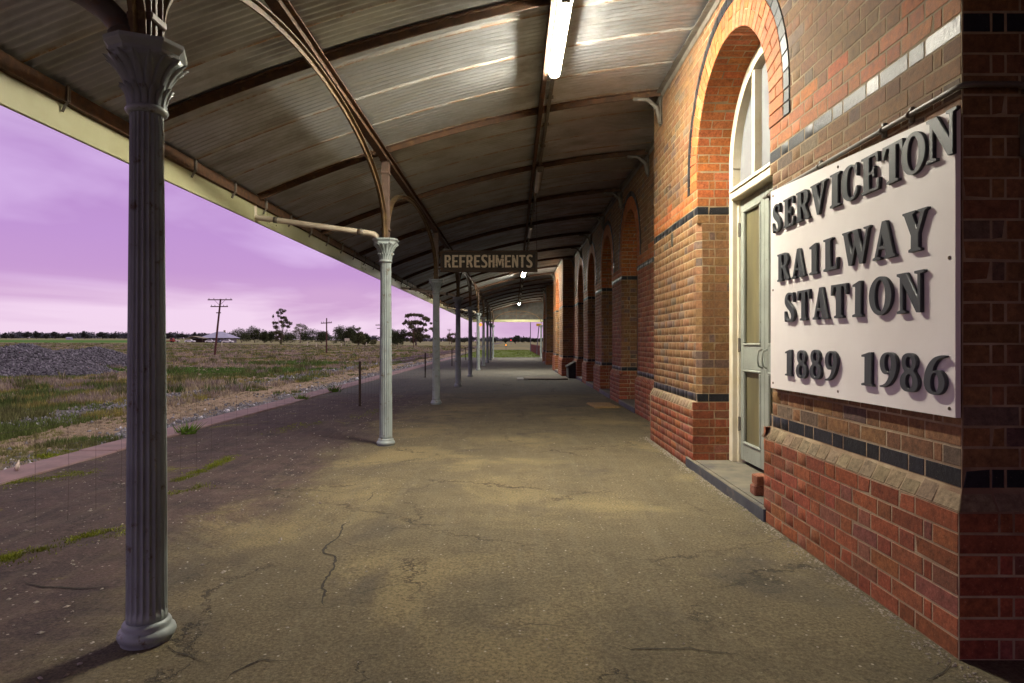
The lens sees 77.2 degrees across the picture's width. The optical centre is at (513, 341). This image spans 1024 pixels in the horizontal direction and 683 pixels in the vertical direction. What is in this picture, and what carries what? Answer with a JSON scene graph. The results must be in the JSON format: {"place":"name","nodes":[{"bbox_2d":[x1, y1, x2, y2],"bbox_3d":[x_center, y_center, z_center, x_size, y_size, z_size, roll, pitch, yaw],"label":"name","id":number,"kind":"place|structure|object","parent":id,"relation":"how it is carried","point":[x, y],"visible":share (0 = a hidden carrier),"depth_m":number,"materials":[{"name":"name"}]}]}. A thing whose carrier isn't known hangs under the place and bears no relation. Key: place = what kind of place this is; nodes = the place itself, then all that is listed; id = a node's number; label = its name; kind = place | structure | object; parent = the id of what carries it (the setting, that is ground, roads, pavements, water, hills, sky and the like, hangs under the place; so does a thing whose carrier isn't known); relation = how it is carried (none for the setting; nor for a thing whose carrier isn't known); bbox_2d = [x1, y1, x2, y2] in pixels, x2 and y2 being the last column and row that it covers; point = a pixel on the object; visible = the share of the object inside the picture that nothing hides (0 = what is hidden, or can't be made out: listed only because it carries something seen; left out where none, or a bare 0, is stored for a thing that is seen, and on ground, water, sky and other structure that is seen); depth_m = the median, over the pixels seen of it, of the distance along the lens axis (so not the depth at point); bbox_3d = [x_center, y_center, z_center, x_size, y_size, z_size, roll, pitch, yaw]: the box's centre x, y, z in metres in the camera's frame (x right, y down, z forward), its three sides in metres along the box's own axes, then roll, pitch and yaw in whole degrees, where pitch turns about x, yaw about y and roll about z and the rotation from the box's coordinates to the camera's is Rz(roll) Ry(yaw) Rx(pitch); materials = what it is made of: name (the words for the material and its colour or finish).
{"place":"outdoors","nodes":[
{"label":"outdoors","id":0,"kind":"place"},
{"bbox_2d":[0,338,542,469],"bbox_3d":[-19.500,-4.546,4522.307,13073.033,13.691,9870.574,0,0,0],"label":"ground","id":1,"kind":"structure","parent":0,"point":[525,345],"depth_m":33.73,"materials":[{"name":"plant"}]},
{"bbox_2d":[1,333,9,338],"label":"distant tree","id":2,"kind":"object","parent":1,"relation":"on","point":[5,335],"visible":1,"depth_m":759.09,"materials":[{"name":"green plant"}]},
{"bbox_2d":[20,331,32,338],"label":"distant tree","id":3,"kind":"object","parent":1,"relation":"on","point":[27,334],"visible":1,"depth_m":833.27,"materials":[{"name":"green plant"}]},
{"bbox_2d":[32,331,40,338],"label":"distant tree","id":4,"kind":"object","parent":1,"relation":"on","point":[36,334],"visible":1,"depth_m":869.54,"materials":[{"name":"green plant"}]},
{"bbox_2d":[51,332,60,338],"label":"distant tree","id":5,"kind":"object","parent":1,"relation":"on","point":[55,335],"visible":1,"depth_m":823.71,"materials":[{"name":"green plant"}]},
{"bbox_2d":[0,343,118,377],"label":"gravel heap","id":6,"kind":"object","parent":1,"relation":"on","point":[22,359],"visible":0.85,"depth_m":36.40,"materials":[{"name":"gravel"}]},
{"bbox_2d":[60,333,73,337],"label":"distant tree","id":7,"kind":"object","parent":1,"relation":"on","point":[65,335],"visible":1,"depth_m":860.38,"materials":[{"name":"green plant"}]},
{"bbox_2d":[80,331,88,338],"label":"distant tree","id":8,"kind":"object","parent":1,"relation":"on","point":[83,334],"visible":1,"depth_m":778.49,"materials":[{"name":"green plant"}]},
{"bbox_2d":[55,346,126,366],"bbox_3d":[-31.600,1.247,49.000,16.000,1.822,14.000,0,0,0],"label":"gravel heap","id":9,"kind":"object","parent":1,"relation":"on","point":[104,356],"visible":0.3,"depth_m":47.91,"materials":[{"name":"gravel"}]},
{"bbox_2d":[96,332,107,338],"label":"distant tree","id":10,"kind":"object","parent":1,"relation":"on","point":[102,334],"visible":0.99,"depth_m":813.75,"materials":[{"name":"green plant"}]},
{"bbox_2d":[108,333,120,338],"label":"distant tree","id":11,"kind":"object","parent":1,"relation":"on","point":[113,335],"visible":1,"depth_m":851.34,"materials":[{"name":"green plant"}]},
{"bbox_2d":[166,332,173,338],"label":"distant tree","id":12,"kind":"object","parent":1,"relation":"on","point":[169,335],"visible":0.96,"depth_m":769.40,"materials":[{"name":"green plant"}]},
{"bbox_2d":[176,333,187,338],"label":"distant tree","id":13,"kind":"object","parent":1,"relation":"on","point":[182,335],"visible":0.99,"depth_m":805.74,"materials":[{"name":"green plant"}]},
{"bbox_2d":[185,336,207,342],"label":"carport","id":14,"kind":"object","parent":1,"relation":"on","point":[202,340],"visible":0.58,"depth_m":317.85,"materials":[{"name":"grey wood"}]},
{"bbox_2d":[199,330,238,342],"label":"farm house","id":15,"kind":"structure","parent":1,"relation":"on","point":[224,335],"depth_m":320.70,"materials":[{"name":"grey metal"}]},
{"bbox_2d":[208,299,231,354],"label":"telegraph pole","id":16,"kind":"object","parent":1,"relation":"on","point":[218,312],"visible":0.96,"depth_m":86.88,"materials":[{"name":"brown wood"}]},
{"bbox_2d":[0,358,444,469],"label":"ballast","id":17,"kind":"structure","parent":1,"relation":"on","point":[226,410],"depth_m":19.22,"materials":[{"name":"gravel"}]},
{"bbox_2d":[230,327,252,342],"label":"hedge tree","id":18,"kind":"object","parent":1,"relation":"on","point":[243,335],"visible":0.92,"depth_m":349.51,"materials":[{"name":"green plant"}]},
{"bbox_2d":[248,326,262,342],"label":"hedge tree","id":19,"kind":"object","parent":1,"relation":"on","point":[254,332],"visible":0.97,"depth_m":352.51,"materials":[{"name":"green plant"}]},
{"bbox_2d":[259,329,269,342],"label":"hedge tree","id":20,"kind":"object","parent":1,"relation":"on","point":[265,338],"visible":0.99,"depth_m":355.29,"materials":[{"name":"green plant"}]},
{"bbox_2d":[0,331,533,341],"bbox_3d":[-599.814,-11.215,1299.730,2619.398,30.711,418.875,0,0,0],"label":"distant wood","id":21,"kind":"object","parent":1,"relation":"on","point":[77,335],"visible":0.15,"depth_m":1202.50,"materials":[{"name":"green plant"}]},
{"bbox_2d":[267,331,274,342],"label":"hedge tree","id":22,"kind":"object","parent":1,"relation":"on","point":[271,335],"visible":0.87,"depth_m":358.60,"materials":[{"name":"green plant"}]},
{"bbox_2d":[272,308,292,343],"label":"gum tree","id":23,"kind":"object","parent":1,"relation":"on","point":[279,334],"visible":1,"depth_m":274.68,"materials":[{"name":"green plant"}]},
{"bbox_2d":[279,329,302,342],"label":"hedge tree","id":24,"kind":"object","parent":1,"relation":"on","point":[289,337],"visible":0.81,"depth_m":361.15,"materials":[{"name":"green plant"}]},
{"bbox_2d":[293,323,307,342],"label":"gum tree","id":25,"kind":"object","parent":1,"relation":"on","point":[300,325],"visible":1,"depth_m":329.76,"materials":[{"name":"green plant"}]},
{"bbox_2d":[297,328,318,342],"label":"hedge tree","id":26,"kind":"object","parent":1,"relation":"on","point":[305,333],"visible":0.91,"depth_m":364.36,"materials":[{"name":"green plant"}]},
{"bbox_2d":[313,330,328,342],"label":"hedge tree","id":27,"kind":"object","parent":1,"relation":"on","point":[321,334],"visible":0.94,"depth_m":367.07,"materials":[{"name":"green plant"}]},
{"bbox_2d":[321,318,331,352],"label":"telegraph pole","id":28,"kind":"object","parent":1,"relation":"on","point":[326,332],"visible":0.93,"depth_m":100.90,"materials":[{"name":"brown wood"}]},
{"bbox_2d":[327,325,359,344],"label":"dense tree","id":29,"kind":"object","parent":1,"relation":"on","point":[347,332],"visible":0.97,"depth_m":254.23,"materials":[{"name":"green plant"}]},
{"bbox_2d":[352,327,366,344],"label":"gum tree","id":30,"kind":"object","parent":1,"relation":"on","point":[360,336],"visible":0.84,"depth_m":261.42,"materials":[{"name":"green plant"}]},
{"bbox_2d":[364,333,370,344],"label":"dense tree","id":31,"kind":"object","parent":1,"relation":"on","point":[368,337],"visible":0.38,"depth_m":267.58,"materials":[{"name":"green plant"}]},
{"bbox_2d":[392,328,406,344],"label":"dense tree","id":32,"kind":"object","parent":1,"relation":"on","point":[397,336],"visible":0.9,"depth_m":260.95,"materials":[{"name":"green plant"}]},
{"bbox_2d":[402,313,432,344],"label":"gum tree","id":33,"kind":"object","parent":1,"relation":"on","point":[419,336],"visible":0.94,"depth_m":261.45,"materials":[{"name":"green plant"}]},
{"bbox_2d":[446,333,455,343],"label":"gum tree","id":34,"kind":"object","parent":1,"relation":"on","point":[453,340],"visible":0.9,"depth_m":399.64,"materials":[{"name":"green plant"}]},
{"bbox_2d":[0,0,1023,682],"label":"platform","id":35,"kind":"structure","parent":1,"relation":"on","point":[476,489],"depth_m":4.87,"materials":[{"name":"grey concrete"}]},
{"bbox_2d":[0,409,377,566],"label":"moss","id":36,"kind":"object","parent":35,"relation":"on","point":[10,556],"visible":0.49,"depth_m":5.92,"materials":[{"name":"green plant"}]},
{"bbox_2d":[173,421,207,434],"bbox_3d":[-4.623,1.222,9.117,0.466,0.196,0.472,0,0,29],"label":"weed","id":37,"kind":"object","parent":35,"relation":"on","point":[186,429],"visible":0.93,"depth_m":9.08,"materials":[{"name":"green plant"}]},
{"bbox_2d":[0,357,454,484],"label":"platform coping","id":38,"kind":"object","parent":35,"relation":"on","point":[58,462],"visible":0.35,"depth_m":7.84,"materials":[{"name":"concrete"}]},
{"bbox_2d":[14,460,19,470],"bbox_3d":[-4.983,1.252,6.429,0.048,0.142,0.069,0,0,-44],"label":"pale rock","id":39,"kind":"object","parent":38,"relation":"on","point":[17,466],"visible":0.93,"depth_m":6.42,"materials":[{"name":"stone"}]},
{"bbox_2d":[293,393,310,398],"bbox_3d":[-4.761,1.240,14.522,0.384,0.161,0.366,0,0,29],"label":"weed","id":40,"kind":"object","parent":38,"relation":"on","point":[301,397],"visible":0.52,"depth_m":14.47,"materials":[{"name":"green plant"}]},
{"bbox_2d":[0,347,465,548],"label":"wire fence","id":41,"kind":"object","parent":35,"relation":"on","point":[221,421],"visible":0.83,"depth_m":6.82,"materials":[{"name":"grey metal"}]},
{"bbox_2d":[326,384,342,391],"bbox_3d":[-4.695,1.194,16.706,0.598,0.252,0.525,0,0,44],"label":"weed","id":42,"kind":"object","parent":35,"relation":"on","point":[333,389],"visible":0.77,"depth_m":16.66,"materials":[{"name":"green plant"}]},
{"bbox_2d":[438,202,537,271],"bbox_3d":[-0.537,-2.181,13.277,2.075,1.491,0.062,0,0,0],"label":"refreshments sign","id":43,"kind":"object","parent":35,"relation":"hanging from","point":[488,260],"visible":1,"depth_m":13.26,"materials":[{"name":"brown wood"}]},
{"bbox_2d":[0,377,987,682],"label":"loose stones","id":44,"kind":"object","parent":35,"relation":"on","point":[520,549],"visible":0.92,"depth_m":4.06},
{"bbox_2d":[527,225,533,237],"bbox_3d":[0.430,-2.816,16.480,0.130,0.094,1.530,0,0,0],"label":"strip light","id":45,"kind":"object","parent":35,"relation":"attached to","point":[530,231],"visible":0.99,"depth_m":16.17,"materials":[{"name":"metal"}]},
{"bbox_2d":[519,78,554,302],"bbox_3d":[0.430,-2.879,22.050,0.080,0.036,56.100,0,0,0],"label":"cable tray","id":46,"kind":"object","parent":35,"relation":"attached to","point":[546,123],"visible":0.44,"depth_m":8.88,"materials":[{"name":"metal"}]},
{"bbox_2d":[548,0,572,77],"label":"strip light","id":47,"kind":"object","parent":46,"relation":"attached to","point":[562,21],"visible":1,"depth_m":5.85,"materials":[{"name":"plastic"}]},
{"bbox_2d":[533,166,543,192],"bbox_3d":[0.430,-2.816,11.240,0.130,0.094,1.530,0,0,0],"label":"strip light","id":48,"kind":"object","parent":35,"relation":"attached to","point":[539,170],"visible":1,"depth_m":10.97,"materials":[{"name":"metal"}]},
{"bbox_2d":[517,377,567,379],"bbox_3d":[0.985,1.276,22.270,1.730,0.041,1.380,0,0,0],"label":"timber hatch","id":49,"kind":"object","parent":35,"relation":"on","point":[541,378],"visible":1,"depth_m":21.76,"materials":[{"name":"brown wood"}]},
{"bbox_2d":[565,361,575,377],"bbox_3d":[2.049,1.000,23.100,0.322,0.599,0.960,0,0,0],"label":"storage bin","id":50,"kind":"object","parent":35,"relation":"on","point":[570,369],"visible":1,"depth_m":22.65,"materials":[{"name":"black paint"}]},
{"bbox_2d":[586,402,620,408],"bbox_3d":[1.801,1.278,12.900,0.533,0.043,0.950,0,0,-5],"label":"doormat","id":51,"kind":"object","parent":35,"relation":"on","point":[597,405],"visible":1,"depth_m":12.71,"materials":[{"name":"fabric"}]},
{"bbox_2d":[542,0,1023,659],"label":"station building","id":52,"kind":"structure","parent":35,"relation":"on","point":[658,304],"depth_m":3.84,"materials":[{"name":"brick"},{"name":"painted wood"},{"name":"glass"}]},
{"bbox_2d":[738,187,764,469],"bbox_3d":[2.247,-0.115,6.063,0.097,2.550,0.629,0,0,0],"label":"door","id":53,"kind":"structure","parent":52,"relation":"in","point":[751,229],"depth_m":6.07,"materials":[{"name":"green paint"}]},
{"bbox_2d":[750,483,763,495],"bbox_3d":[1.984,1.157,5.020,0.230,0.080,0.111,0,0,2],"label":"loose brick","id":54,"kind":"object","parent":52,"relation":"on","point":[755,490],"visible":0.42,"depth_m":4.97,"materials":[{"name":"red brick"}]},
{"bbox_2d":[752,473,763,485],"bbox_3d":[1.994,1.077,5.019,0.233,0.079,0.110,0,0,-6],"label":"loose brick","id":55,"kind":"object","parent":54,"relation":"on","point":[757,479],"visible":0.42,"depth_m":4.97,"materials":[{"name":"red brick"}]},
{"bbox_2d":[761,182,772,425],"bbox_3d":[2.247,-0.115,5.438,0.097,2.550,0.607,0,0,0],"label":"door","id":56,"kind":"structure","parent":52,"relation":"in","point":[768,390],"depth_m":5.66,"materials":[{"name":"green paint"}]},
{"bbox_2d":[771,106,960,417],"bbox_3d":[1.824,-0.367,3.579,0.040,1.390,1.933,0,0,0],"label":"name board","id":57,"kind":"object","parent":52,"relation":"attached to","point":[866,275],"visible":1,"depth_m":3.21,"materials":[{"name":"metal"}]},
{"bbox_2d":[763,81,1023,200],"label":"wall conduit","id":58,"kind":"object","parent":52,"relation":"attached to","point":[909,115],"depth_m":2.90,"materials":[{"name":"grey metal"}]},
{"bbox_2d":[512,335,520,343],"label":"distant tree","id":59,"kind":"object","parent":1,"relation":"on","point":[516,338],"visible":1,"depth_m":419.15,"materials":[{"name":"green plant"}]},
{"bbox_2d":[530,322,530,351],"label":"lamp mast","id":60,"kind":"object","parent":1,"relation":"on","point":[530,336],"visible":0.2,"depth_m":83.95,"materials":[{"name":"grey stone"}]},
{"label":"track bed","id":61,"kind":"structure","parent":1,"relation":"on","visible":0},
{"bbox_2d":[392,342,502,362],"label":"railway track","id":62,"kind":"structure","parent":61,"relation":"on","point":[427,356],"depth_m":75.15,"materials":[{"name":"metal"}]},
{"bbox_2d":[0,105,542,340],"label":"sky","id":63,"kind":"structure","parent":0,"point":[64,201],"materials":[{"name":"purple"}]},
{"bbox_2d":[461,350,539,356],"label":"lawn","id":64,"kind":"structure","parent":0,"point":[506,352],"depth_m":66.21,"materials":[{"name":"plant"}]},
{"bbox_2d":[531,344,542,355],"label":"picket fence","id":65,"kind":"object","parent":64,"relation":"on","point":[534,348],"visible":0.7,"depth_m":70.27,"materials":[{"name":"brown wood"}]},
{"bbox_2d":[536,324,541,353],"bbox_3d":[2.560,-0.108,65.000,0.580,3.424,0.300,0,0,0],"label":"signal arm","id":66,"kind":"object","parent":64,"relation":"on","point":[538,335],"visible":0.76,"depth_m":64.96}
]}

